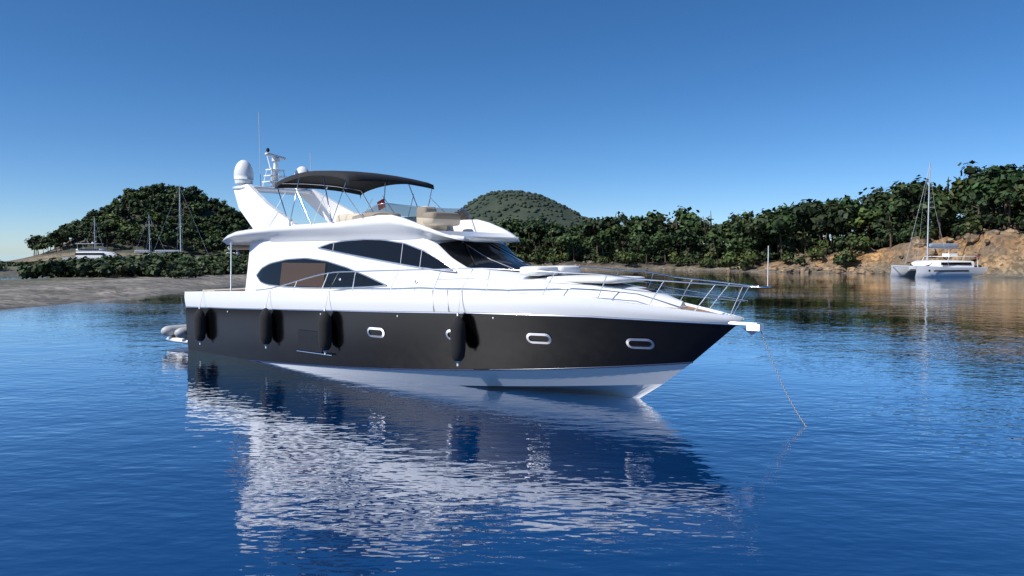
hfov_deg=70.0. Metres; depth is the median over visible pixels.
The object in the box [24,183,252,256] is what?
trees
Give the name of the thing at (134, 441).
sea water
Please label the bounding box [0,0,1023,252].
sky
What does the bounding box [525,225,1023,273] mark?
shore rocks
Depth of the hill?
1174.84 m
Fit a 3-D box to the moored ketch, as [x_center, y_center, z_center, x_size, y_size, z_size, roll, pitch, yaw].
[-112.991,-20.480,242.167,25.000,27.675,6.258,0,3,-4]
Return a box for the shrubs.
[0,204,1023,278]
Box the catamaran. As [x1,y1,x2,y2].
[890,162,987,276]
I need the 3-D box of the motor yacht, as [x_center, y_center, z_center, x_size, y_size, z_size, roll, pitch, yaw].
[-3.175,-1.496,23.854,25.362,10.100,5.736,2,4,38]
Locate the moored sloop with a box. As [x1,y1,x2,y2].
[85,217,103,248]
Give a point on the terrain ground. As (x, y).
(1002, 256)
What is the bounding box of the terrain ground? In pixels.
[0,199,1023,309]
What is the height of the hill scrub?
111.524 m
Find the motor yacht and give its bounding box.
[161,126,806,426]
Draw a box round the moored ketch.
[134,184,207,255]
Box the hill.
[465,192,635,247]
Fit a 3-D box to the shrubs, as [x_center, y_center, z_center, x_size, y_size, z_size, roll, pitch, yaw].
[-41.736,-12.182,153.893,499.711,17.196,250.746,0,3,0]
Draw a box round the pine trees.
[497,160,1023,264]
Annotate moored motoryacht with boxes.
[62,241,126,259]
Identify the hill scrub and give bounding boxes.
[460,190,624,243]
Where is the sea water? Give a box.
[0,253,1023,575]

